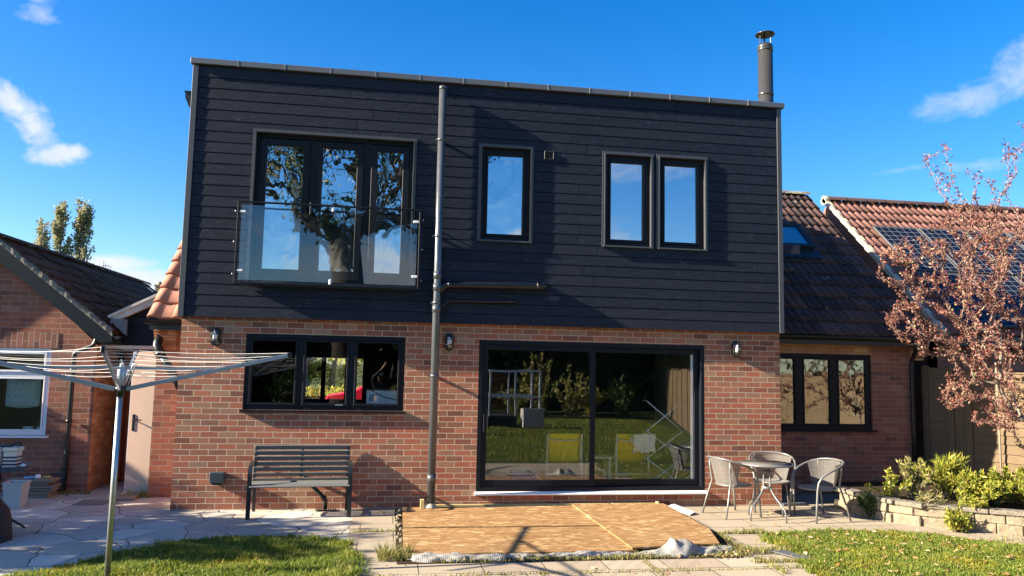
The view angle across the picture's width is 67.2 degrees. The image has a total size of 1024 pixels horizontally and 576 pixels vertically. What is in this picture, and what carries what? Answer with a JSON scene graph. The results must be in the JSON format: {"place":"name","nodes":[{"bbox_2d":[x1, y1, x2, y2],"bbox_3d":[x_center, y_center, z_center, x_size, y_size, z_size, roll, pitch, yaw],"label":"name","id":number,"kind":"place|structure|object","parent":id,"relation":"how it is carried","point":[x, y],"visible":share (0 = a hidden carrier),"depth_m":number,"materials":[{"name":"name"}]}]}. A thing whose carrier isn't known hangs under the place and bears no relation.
{"place":"outdoors","nodes":[
{"label":"outdoors","id":0,"kind":"place"},
{"bbox_2d":[0,481,353,575],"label":"crazy paving","id":1,"kind":"structure","parent":0,"point":[59,529],"depth_m":8.86,"materials":[{"name":"grey stone"}]},
{"bbox_2d":[0,498,12,543],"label":"black cover","id":2,"kind":"object","parent":1,"relation":"on","point":[6,531],"visible":1,"depth_m":7.93,"materials":[{"name":"black fabric"}]},
{"bbox_2d":[1,480,31,506],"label":"plastic tub","id":3,"kind":"object","parent":1,"relation":"on","point":[15,493],"visible":0.97,"depth_m":9.73,"materials":[{"name":"white plastic"}]},
{"bbox_2d":[0,462,35,483],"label":"patio table","id":4,"kind":"object","parent":1,"relation":"on","point":[28,466],"visible":0.73,"depth_m":8.30,"materials":[{"name":"black plastic"}]},
{"bbox_2d":[0,447,3,466],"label":"storage box","id":5,"kind":"object","parent":4,"relation":"on","point":[1,455],"visible":0.53,"depth_m":8.35,"materials":[{"name":"grey plastic"}]},
{"bbox_2d":[0,441,23,466],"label":"striped bag","id":6,"kind":"object","parent":4,"relation":"on","point":[12,456],"visible":0.99,"depth_m":8.33,"materials":[{"name":"beige fabric"}]},
{"bbox_2d":[12,518,24,527],"bbox_3d":[-5.438,2.489,8.333,0.024,0.308,0.471,0,-6,7],"label":"cover pole","id":7,"kind":"object","parent":1,"relation":"on","point":[18,523],"visible":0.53,"depth_m":8.45,"materials":[{"name":"black plastic"}]},
{"bbox_2d":[28,492,55,497],"bbox_3d":[-6.551,2.818,10.487,0.545,0.034,0.240,2,-6,-4],"label":"plank","id":8,"kind":"object","parent":1,"relation":"on","point":[41,496],"visible":0.44,"depth_m":10.38,"materials":[{"name":"wood"}]},
{"bbox_2d":[28,490,55,494],"bbox_3d":[-6.549,2.776,10.481,0.553,0.034,0.240,2,-6,-5],"label":"plank","id":9,"kind":"object","parent":8,"relation":"on","point":[39,492],"visible":0.48,"depth_m":10.38,"materials":[{"name":"wood"}]},
{"bbox_2d":[29,486,58,490],"bbox_3d":[-6.496,2.740,10.520,0.485,0.034,0.240,2,-6,-5],"label":"plank","id":10,"kind":"object","parent":9,"relation":"on","point":[42,489],"visible":0.52,"depth_m":10.42,"materials":[{"name":"wood"}]},
{"bbox_2d":[30,483,60,487],"bbox_3d":[-6.519,2.696,10.505,0.581,0.034,0.244,2,-6,-9],"label":"plank","id":11,"kind":"object","parent":10,"relation":"on","point":[53,485],"visible":0.54,"depth_m":10.43,"materials":[{"name":"wood"}]},
{"bbox_2d":[30,481,55,484],"bbox_3d":[-6.561,2.657,10.534,0.514,0.034,0.240,2,-6,-5],"label":"plank","id":12,"kind":"object","parent":11,"relation":"on","point":[39,483],"visible":0.36,"depth_m":10.43,"materials":[{"name":"wood"}]},
{"bbox_2d":[7,477,59,481],"bbox_3d":[-6.527,2.614,10.509,0.575,0.034,0.240,2,-6,-6],"label":"plank","id":13,"kind":"object","parent":12,"relation":"on","point":[52,479],"visible":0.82,"depth_m":10.42,"materials":[{"name":"wood"}]},
{"bbox_2d":[23,474,41,478],"bbox_3d":[-6.514,2.564,10.473,0.212,0.063,0.083,2,-6,-9],"label":"scrubbing brush","id":14,"kind":"object","parent":13,"relation":"on","point":[37,476],"visible":1,"depth_m":10.45,"materials":[{"name":"blue plastic"}]},
{"bbox_2d":[0,233,157,492],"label":"bungalow","id":15,"kind":"object","parent":1,"relation":"on","point":[53,302],"visible":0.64,"depth_m":11.01,"materials":[{"name":"brick"}]},
{"bbox_2d":[5,379,41,407],"bbox_3d":[-7.101,1.527,11.189,0.460,0.430,0.125,2,-6,-9],"label":"window blind","id":16,"kind":"object","parent":15,"relation":"on","point":[22,393],"visible":0.98,"depth_m":11.15,"materials":[{"name":"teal fabric"}]},
{"bbox_2d":[0,347,51,437],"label":"window","id":17,"kind":"structure","parent":15,"relation":"in","point":[4,374],"depth_m":10.92,"materials":[{"name":"white plastic"}]},
{"bbox_2d":[23,426,33,428],"bbox_3d":[-6.921,2.120,11.000,0.132,0.280,0.132,2,-6,-9],"label":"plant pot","id":18,"kind":"object","parent":15,"relation":"on","point":[28,427],"visible":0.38,"depth_m":10.98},
{"bbox_2d":[110,349,123,481],"bbox_3d":[-6.078,1.947,11.864,0.068,2.030,0.068,2,-6,-9],"label":"vertical pipe","id":19,"kind":"object","parent":15,"relation":"attached to","point":[121,356],"visible":0.08,"depth_m":11.92,"materials":[{"name":"black plastic"}]},
{"bbox_2d":[73,499,108,504],"bbox_3d":[-5.508,2.816,10.131,0.370,0.009,0.380,2,-6,-9],"label":"drain cover","id":20,"kind":"object","parent":1,"relation":"on","point":[95,502],"visible":0.97,"depth_m":10.10,"materials":[{"name":"grey metal"}]},
{"bbox_2d":[116,493,139,500],"bbox_3d":[-5.247,2.845,10.496,0.270,0.032,0.420,2,-6,-12],"label":"loose board","id":21,"kind":"object","parent":1,"relation":"on","point":[119,497],"visible":0.66,"depth_m":10.36,"materials":[{"name":"grey wood"}]},
{"bbox_2d":[101,293,181,481],"bbox_3d":[-5.766,1.611,13.218,1.110,3.080,4.220,2,-6,-9],"label":"link porch","id":22,"kind":"object","parent":1,"relation":"on","point":[130,324],"visible":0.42,"depth_m":11.36,"materials":[{"name":"metal"}]},
{"bbox_2d":[144,241,181,496],"bbox_3d":[-5.114,0.724,13.171,0.660,4.902,5.328,2,-6,-9],"label":"old house corner","id":23,"kind":"object","parent":1,"relation":"on","point":[167,327],"visible":0.21,"depth_m":10.73,"materials":[{"name":"brick"}]},
{"bbox_2d":[124,352,155,492],"bbox_3d":[-5.222,1.892,10.847,0.361,1.970,0.110,2,-6,-5],"label":"open door","id":24,"kind":"structure","parent":23,"relation":"attached to","point":[139,440],"depth_m":10.85,"materials":[{"name":"white plastic"}]},
{"bbox_2d":[124,352,155,492],"bbox_3d":[-5.220,1.896,10.880,0.351,1.970,0.044,2,-6,-5],"label":"door leaf","id":25,"kind":"structure","parent":24,"relation":"in","point":[141,404],"depth_m":10.85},
{"bbox_2d":[152,334,177,389],"bbox_3d":[-4.782,1.027,10.734,0.449,0.766,0.244,2,-6,-9],"label":"soil pipe","id":26,"kind":"object","parent":23,"relation":"attached to","point":[157,346],"visible":0.83,"depth_m":10.64,"materials":[{"name":"black plastic"}]},
{"bbox_2d":[245,445,352,519],"bbox_3d":[-2.650,2.421,9.682,1.246,0.829,0.534,2,-6,-13],"label":"garden bench","id":27,"kind":"object","parent":1,"relation":"on","point":[254,482],"visible":1,"depth_m":9.81,"materials":[{"name":"black metal"}]},
{"bbox_2d":[1,532,363,575],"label":"lawn","id":28,"kind":"structure","parent":0,"point":[243,571],"depth_m":7.11,"materials":[{"name":"green plant"}]},
{"bbox_2d":[0,346,291,575],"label":"rotary dryer","id":29,"kind":"object","parent":28,"relation":"on","point":[121,376],"visible":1,"depth_m":6.71,"materials":[{"name":"metal"}]},
{"bbox_2d":[3,526,1023,575],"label":"grass","id":30,"kind":"structure","parent":28,"relation":"on","point":[817,567],"depth_m":8.06,"materials":[{"name":"green plant"}]},
{"bbox_2d":[310,364,362,395],"bbox_3d":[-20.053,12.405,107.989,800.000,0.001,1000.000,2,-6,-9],"label":"ground","id":31,"kind":"structure","parent":0,"point":[359,382],"depth_m":82.94,"materials":[{"name":"green plant"}]},
{"bbox_2d":[32,217,52,248],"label":"poplar tree","id":32,"kind":"object","parent":31,"relation":"on","point":[42,232],"visible":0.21,"depth_m":65.70,"materials":[{"name":"green plant"}]},
{"bbox_2d":[50,199,75,255],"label":"poplar tree","id":33,"kind":"object","parent":31,"relation":"on","point":[58,232],"visible":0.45,"depth_m":65.73,"materials":[{"name":"green plant"}]},
{"bbox_2d":[68,197,95,261],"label":"poplar tree","id":34,"kind":"object","parent":31,"relation":"on","point":[82,225],"visible":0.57,"depth_m":66.10,"materials":[{"name":"green plant"}]},
{"bbox_2d":[154,282,161,291],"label":"distant house","id":35,"kind":"structure","parent":31,"relation":"on","point":[157,287],"depth_m":35.71,"materials":[{"name":"brick"}]},
{"bbox_2d":[96,260,110,267],"bbox_3d":[-18.473,-0.239,34.692,0.672,2.080,0.240,2,-6,-9],"label":"television aerial","id":36,"kind":"object","parent":35,"relation":"attached to","point":[98,264],"visible":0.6,"depth_m":34.77,"materials":[{"name":"metal"}]},
{"bbox_2d":[305,358,312,394],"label":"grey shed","id":37,"kind":"structure","parent":31,"relation":"on","point":[307,379],"depth_m":26.83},
{"bbox_2d":[305,384,358,398],"bbox_3d":[-6.854,3.676,24.776,4.889,1.229,0.896,2,-6,-9],"label":"front hedge","id":38,"kind":"object","parent":31,"relation":"on","point":[310,396],"visible":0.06,"depth_m":24.77,"materials":[{"name":"yellow plant"}]},
{"bbox_2d":[308,358,362,393],"bbox_3d":[-6.218,2.766,27.711,3.486,3.608,2.166,2,-6,-9],"label":"front tree","id":39,"kind":"object","parent":31,"relation":"on","point":[316,364],"visible":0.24,"depth_m":27.71,"materials":[{"name":"green plant"}]},
{"bbox_2d":[325,386,361,398],"bbox_3d":[-3.777,3.424,23.899,3.970,1.456,1.645,2,-6,-9],"label":"red car","id":40,"kind":"object","parent":31,"relation":"on","point":[339,395],"visible":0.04,"depth_m":22.99,"materials":[{"name":"paint"}]},
{"bbox_2d":[170,57,799,510],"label":"extension house","id":41,"kind":"structure","parent":31,"relation":"on","point":[640,235],"depth_m":10.64,"materials":[{"name":"black wood"}]},
{"bbox_2d":[184,91,191,107],"bbox_3d":[-4.364,-2.541,10.499,0.165,0.235,0.180,2,-6,-9],"label":"rain hopper","id":42,"kind":"object","parent":41,"relation":"attached to","point":[188,96],"visible":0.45,"depth_m":10.42,"materials":[{"name":"black plastic"}]},
{"bbox_2d":[209,327,221,345],"bbox_3d":[-3.835,0.627,9.938,0.158,0.237,0.100,2,-6,-9],"label":"wall lamp","id":43,"kind":"object","parent":41,"relation":"attached to","point":[215,337],"visible":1,"depth_m":9.96,"materials":[{"name":"black metal"}]},
{"bbox_2d":[209,472,225,484],"bbox_3d":[-3.746,2.420,9.787,0.185,0.163,0.084,2,-6,-9],"label":"outdoor socket","id":44,"kind":"object","parent":41,"relation":"attached to","point":[216,478],"visible":1,"depth_m":9.75,"materials":[{"name":"black plastic"}]},
{"bbox_2d":[302,476,335,510],"bbox_3d":[-2.489,2.641,9.930,0.447,0.434,0.160,2,-6,-9],"label":"waste pipe","id":45,"kind":"object","parent":41,"relation":"attached to","point":[320,494],"visible":0.65,"depth_m":9.90,"materials":[{"name":"black plastic"}]},
{"bbox_2d":[316,342,326,370],"bbox_3d":[-3.273,1.123,13.289,0.199,0.615,0.199,2,-6,-9],"label":"pendant shade","id":46,"kind":"object","parent":41,"relation":"hanging from","point":[321,368],"visible":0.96,"depth_m":13.22,"materials":[{"name":"black plastic"}]},
{"bbox_2d":[239,334,404,413],"bbox_3d":[-2.463,1.135,10.184,2.120,1.011,0.135,2,-6,-9],"label":"kitchen window","id":47,"kind":"structure","parent":41,"relation":"in","point":[298,405],"depth_m":10.16,"materials":[{"name":"black plastic"}]},
{"bbox_2d":[231,200,423,290],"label":"juliet balcony","id":48,"kind":"structure","parent":41,"relation":"attached to","point":[305,285],"depth_m":10.09,"materials":[{"name":"clear glass"}]},
{"bbox_2d":[245,128,416,286],"bbox_3d":[-2.413,-0.889,10.423,2.159,2.370,0.381,2,-6,-9],"label":"french window","id":49,"kind":"structure","parent":41,"relation":"in","point":[287,166],"depth_m":10.36,"materials":[{"name":"clear glass"}]},
{"bbox_2d":[305,355,365,401],"bbox_3d":[-3.539,1.804,15.347,1.200,0.910,0.080,2,-6,-9],"label":"far window","id":50,"kind":"structure","parent":41,"relation":"in","point":[324,358],"depth_m":15.31,"materials":[{"name":"clear glass"}]},
{"bbox_2d":[443,333,454,350],"bbox_3d":[-0.848,0.729,10.407,0.158,0.237,0.100,2,-6,-9],"label":"wall lamp","id":51,"kind":"object","parent":41,"relation":"attached to","point":[449,339],"visible":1,"depth_m":10.42,"materials":[{"name":"black metal"}]},
{"bbox_2d":[424,85,547,508],"bbox_3d":[-0.298,0.088,10.471,1.616,5.720,0.266,2,-6,-9],"label":"drainpipe","id":52,"kind":"object","parent":41,"relation":"attached to","point":[439,287],"visible":0.98,"depth_m":10.32,"materials":[{"name":"black plastic"}]},
{"bbox_2d":[477,143,533,242],"bbox_3d":[-0.096,-1.308,10.734,0.773,1.372,0.182,2,-6,-9],"label":"window","id":53,"kind":"structure","parent":41,"relation":"in","point":[506,172],"depth_m":10.74,"materials":[{"name":"clear glass"}]},
{"bbox_2d":[539,433,582,479],"bbox_3d":[0.726,2.518,11.459,0.544,0.746,0.704,2,-6,-6],"label":"relaxing chair","id":54,"kind":"object","parent":41,"relation":"on","point":[562,447],"visible":0.96,"depth_m":11.21,"materials":[{"name":"yellow fabric"}]},
{"bbox_2d":[474,340,706,494],"bbox_3d":[1.129,1.802,10.700,3.280,2.073,0.205,2,-6,-9],"label":"patio door","id":55,"kind":"structure","parent":41,"relation":"in","point":[696,483],"depth_m":10.70,"materials":[{"name":"clear glass"}]},
{"bbox_2d":[584,454,612,479],"bbox_3d":[1.276,2.691,11.403,0.350,0.410,0.320,2,-6,-9],"label":"side table","id":56,"kind":"object","parent":41,"relation":"on","point":[606,458],"visible":0.59,"depth_m":11.46,"materials":[{"name":"white wood"}]},
{"bbox_2d":[599,433,655,478],"bbox_3d":[1.722,2.532,11.540,0.570,0.773,0.858,3,-6,-15],"label":"relaxing chair","id":57,"kind":"object","parent":41,"relation":"on","point":[631,448],"visible":0.94,"depth_m":11.32,"materials":[{"name":"yellow fabric"}]},
{"bbox_2d":[602,151,653,248],"bbox_3d":[1.634,-1.244,11.046,0.760,1.377,0.262,2,-6,-9],"label":"window","id":58,"kind":"structure","parent":41,"relation":"in","point":[627,177],"depth_m":11.09,"materials":[{"name":"clear glass"}]},
{"bbox_2d":[642,400,683,478],"bbox_3d":[2.251,2.304,11.505,0.569,1.232,0.220,2,-6,-9],"label":"clothes airer","id":59,"kind":"object","parent":41,"relation":"on","point":[662,442],"visible":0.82,"depth_m":11.42,"materials":[{"name":"white metal"}]},
{"bbox_2d":[656,154,707,250],"bbox_3d":[2.432,-1.218,11.171,0.773,1.382,0.262,2,-6,-9],"label":"window","id":60,"kind":"structure","parent":41,"relation":"in","point":[681,181],"depth_m":11.21,"materials":[{"name":"clear glass"}]},
{"bbox_2d":[730,341,740,357],"bbox_3d":[3.229,0.880,11.045,0.158,0.237,0.100,2,-6,-9],"label":"wall lamp","id":61,"kind":"object","parent":41,"relation":"attached to","point":[736,349],"visible":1,"depth_m":11.06,"materials":[{"name":"black metal"}]},
{"bbox_2d":[755,30,774,101],"bbox_3d":[4.199,-1.880,12.691,0.314,4.818,0.314,2,-6,-9],"label":"flue pipe","id":62,"kind":"object","parent":41,"relation":"on","point":[765,71],"visible":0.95,"depth_m":12.78,"materials":[{"name":"metal"}]},
{"bbox_3d":[-2.619,2.258,10.664,2.900,0.970,0.630,2,-6,-9],"label":"counter","id":63,"kind":"object","parent":41,"relation":"on","visible":0},
{"bbox_2d":[366,388,396,403],"bbox_3d":[-1.797,1.600,10.770,0.490,0.388,0.386,2,-6,-9],"label":"white appliance","id":64,"kind":"object","parent":63,"relation":"on","point":[381,395],"visible":0.59,"depth_m":10.60,"materials":[{"name":"plastic"}]},
{"bbox_2d":[779,190,929,492],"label":"house wing","id":65,"kind":"structure","parent":31,"relation":"on","point":[848,358],"depth_m":12.52,"materials":[{"name":"brown brick"}]},
{"bbox_2d":[780,353,877,431],"bbox_3d":[4.856,1.677,12.377,2.050,1.231,0.265,2,-6,-9],"label":"window","id":66,"kind":"structure","parent":65,"relation":"in","point":[796,362],"depth_m":12.38,"materials":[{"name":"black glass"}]},
{"bbox_2d":[821,196,1023,480],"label":"neighbour house","id":67,"kind":"structure","parent":31,"relation":"on","point":[867,228],"depth_m":14.85,"materials":[{"name":"tile"}]},
{"bbox_2d":[0,0,1023,364],"label":"sky","id":68,"kind":"structure","parent":0,"point":[94,106],"materials":[{"name":"blue"}]},
{"bbox_2d":[509,469,538,479],"bbox_3d":[0.181,2.786,11.416,0.410,0.180,0.262,2,-6,-9],"label":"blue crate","id":69,"kind":"object","parent":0,"point":[523,474],"visible":0.77,"depth_m":11.31,"materials":[{"name":"plastic"}]},
{"bbox_2d":[395,509,743,563],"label":"soil","id":70,"kind":"structure","parent":0,"point":[722,540],"depth_m":7.80,"materials":[{"name":"brown soil"}]},
{"bbox_2d":[402,506,599,527],"bbox_3d":[-0.201,2.846,9.595,2.315,0.018,1.270,2,-6,-9],"label":"strand board","id":71,"kind":"object","parent":70,"relation":"on","point":[500,516],"visible":1,"depth_m":9.49,"materials":[{"name":"beige wood"}]},
{"bbox_2d":[420,499,423,508],"bbox_3d":[-1.166,2.820,9.990,0.050,0.155,0.045,2,-6,-9],"label":"timber peg","id":72,"kind":"object","parent":71,"relation":"on","point":[421,503],"visible":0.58,"depth_m":9.97,"materials":[{"name":"beige wood"}]},
{"bbox_2d":[403,526,636,555],"bbox_3d":[0.020,2.733,8.367,2.385,0.018,1.215,2,-6,-9],"label":"strand board","id":73,"kind":"object","parent":70,"relation":"on","point":[509,540],"visible":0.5,"depth_m":8.29,"materials":[{"name":"brown wood"}]},
{"bbox_2d":[436,503,635,506],"bbox_3d":[0.455,2.940,10.407,3.080,0.053,0.032,2,-6,-9],"label":"timber batten","id":74,"kind":"object","parent":70,"relation":"on","point":[477,505],"visible":0.28,"depth_m":10.33,"materials":[{"name":"beige wood"}]},
{"bbox_2d":[395,503,735,561],"bbox_3d":[0.430,2.797,9.000,3.551,0.078,2.832,2,-6,-9],"label":"rubble","id":75,"kind":"object","parent":70,"relation":"on","point":[398,517],"visible":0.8,"depth_m":8.21,"materials":[{"name":"stone"}]},
{"bbox_2d":[408,537,735,562],"bbox_3d":[0.693,2.624,7.759,3.473,0.157,0.338,2,-6,-11],"label":"plastic sheet","id":76,"kind":"object","parent":70,"relation":"on","point":[672,547],"visible":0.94,"depth_m":7.78,"materials":[{"name":"grey plastic"}]},
{"bbox_2d":[572,503,719,548],"bbox_3d":[1.644,2.832,9.279,1.290,0.018,2.495,2,-6,-9],"label":"strand board","id":77,"kind":"object","parent":70,"relation":"on","point":[643,525],"visible":0.94,"depth_m":9.15,"materials":[{"name":"beige wood"}]},
{"bbox_2d":[669,504,693,514],"bbox_3d":[2.265,2.966,10.333,0.124,0.044,0.585,3,-6,-22],"label":"plastic scrap","id":78,"kind":"object","parent":70,"relation":"on","point":[681,509],"visible":0.79,"depth_m":10.30,"materials":[{"name":"white plastic"}]},
{"bbox_2d":[347,493,1023,575],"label":"paving","id":79,"kind":"structure","parent":0,"point":[712,518],"depth_m":8.33,"materials":[{"name":"beige stone"}]},
{"bbox_2d":[26,498,1018,575],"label":"fallen leaves","id":80,"kind":"object","parent":79,"relation":"on","point":[780,556],"visible":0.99,"depth_m":8.25,"materials":[{"name":"brown plant"}]},
{"bbox_2d":[56,487,1023,575],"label":"weeds","id":81,"kind":"object","parent":79,"relation":"on","point":[385,553],"visible":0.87,"depth_m":7.69,"materials":[{"name":"plant"}]},
{"bbox_2d":[702,455,761,519],"bbox_3d":[2.901,2.615,10.203,0.575,0.772,0.627,4,-6,-23],"label":"bistro chair","id":82,"kind":"object","parent":79,"relation":"on","point":[714,461],"visible":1,"depth_m":10.05,"materials":[{"name":"grey wicker"}]},
{"bbox_2d":[739,460,794,523],"bbox_3d":[3.300,2.628,9.973,0.688,0.712,0.688,2,-6,-9],"label":"bistro table","id":83,"kind":"object","parent":79,"relation":"on","point":[769,464],"visible":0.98,"depth_m":9.93,"materials":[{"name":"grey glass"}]},
{"bbox_2d":[748,451,795,514],"bbox_3d":[3.586,2.670,10.614,0.626,0.772,0.575,0,-6,13],"label":"bistro chair","id":84,"kind":"object","parent":79,"relation":"on","point":[778,479],"visible":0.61,"depth_m":10.74,"materials":[{"name":"grey wicker"}]},
{"bbox_2d":[770,549,812,558],"bbox_3d":[2.880,2.754,7.971,0.154,0.012,0.438,5,-7,-31],"label":"slate tile","id":85,"kind":"object","parent":79,"relation":"on","point":[784,552],"visible":0.96,"depth_m":7.96,"materials":[{"name":"grey stone"}]},
{"bbox_2d":[782,500,806,505],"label":"stone slab","id":86,"kind":"structure","parent":79,"relation":"on","point":[785,503],"depth_m":10.98,"materials":[{"name":"grey stone"}]},
{"bbox_2d":[788,457,851,523],"bbox_3d":[4.014,2.623,10.059,0.575,0.772,0.626,3,-6,-19],"label":"bistro chair","id":87,"kind":"object","parent":79,"relation":"on","point":[818,487],"visible":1,"depth_m":10.18,"materials":[{"name":"grey wicker"}]},
{"bbox_2d":[834,481,1023,535],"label":"raised bed","id":88,"kind":"object","parent":79,"relation":"on","point":[1002,518],"visible":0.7,"depth_m":9.74,"materials":[{"name":"stone"}]},
{"bbox_2d":[857,490,881,518],"bbox_3d":[4.705,2.847,10.144,0.296,0.379,0.270,2,-6,-9],"label":"leafy plant","id":89,"kind":"object","parent":88,"relation":"on","point":[870,505],"visible":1,"depth_m":10.12,"materials":[{"name":"green plant"}]},
{"bbox_2d":[865,467,912,497],"bbox_3d":[5.016,2.589,10.160,0.575,0.456,0.505,4,-7,-30],"label":"leafy plant","id":90,"kind":"object","parent":88,"relation":"on","point":[889,489],"visible":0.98,"depth_m":10.15,"materials":[{"name":"green plant"}]},
{"bbox_2d":[896,454,935,499],"bbox_3d":[5.385,2.527,10.267,0.490,0.610,0.519,0,-6,14],"label":"leafy plant","id":91,"kind":"object","parent":88,"relation":"on","point":[910,473],"visible":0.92,"depth_m":10.25,"materials":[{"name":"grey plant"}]},
{"bbox_2d":[914,489,947,508],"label":"dry plant","id":92,"kind":"object","parent":88,"relation":"on","point":[928,499],"visible":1,"depth_m":9.66,"materials":[{"name":"grey plant"}]},
{"bbox_2d":[912,452,975,498],"bbox_3d":[5.977,2.527,10.489,0.914,0.663,0.885,2,-6,-9],"label":"grassy plant","id":93,"kind":"object","parent":88,"relation":"on","point":[946,473],"visible":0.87,"depth_m":10.40,"materials":[{"name":"green plant"}]},
{"bbox_2d":[876,121,1023,433],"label":"red leaved tree","id":94,"kind":"object","parent":88,"relation":"on","point":[990,298],"visible":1,"depth_m":10.47,"materials":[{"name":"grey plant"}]},
{"bbox_2d":[942,506,973,532],"bbox_3d":[5.386,2.830,9.405,0.386,0.326,0.442,2,-6,-9],"label":"leafy plant","id":95,"kind":"object","parent":88,"relation":"on","point":[955,520],"visible":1,"depth_m":9.33,"materials":[{"name":"green plant"}]},
{"bbox_2d":[952,496,990,509],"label":"leafy plant","id":96,"kind":"object","parent":88,"relation":"on","point":[973,503],"visible":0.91,"depth_m":9.44,"materials":[{"name":"green plant"}]},
{"bbox_2d":[956,468,1010,502],"bbox_3d":[5.995,2.581,9.865,0.594,0.546,0.746,-1,-6,21],"label":"leafy plant","id":97,"kind":"object","parent":88,"relation":"on","point":[983,487],"visible":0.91,"depth_m":9.74,"materials":[{"name":"green plant"}]},
{"bbox_2d":[973,487,1007,507],"bbox_3d":[6.088,2.660,9.834,0.415,0.352,0.401,-2,-7,30],"label":"leafy plant","id":98,"kind":"object","parent":88,"relation":"on","point":[992,502],"visible":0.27,"depth_m":9.76,"materials":[{"name":"green plant"}]},
{"bbox_2d":[994,362,1001,475],"bbox_3d":[7.458,2.096,11.800,0.048,1.900,0.028,2,-6,-9],"label":"garden stake","id":99,"kind":"object","parent":88,"relation":"on","point":[999,435],"visible":0.64,"depth_m":11.77,"materials":[{"name":"brown wood"}]},
{"bbox_2d":[988,464,1023,504],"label":"leafy plant","id":100,"kind":"object","parent":88,"relation":"on","point":[1013,485],"visible":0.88,"depth_m":10.10,"materials":[{"name":"green plant"}]},
{"bbox_2d":[767,529,1023,575],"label":"lawn","id":101,"kind":"structure","parent":0,"point":[911,558],"depth_m":7.91,"materials":[{"name":"green plant"}]},
{"label":"lawn","id":102,"kind":"structure","parent":0,"visible":0},
{"bbox_2d":[921,365,1023,479],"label":"panel fence","id":103,"kind":"object","parent":102,"relation":"on","point":[956,431],"visible":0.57,"depth_m":12.19,"materials":[{"name":"wood"}]}
]}

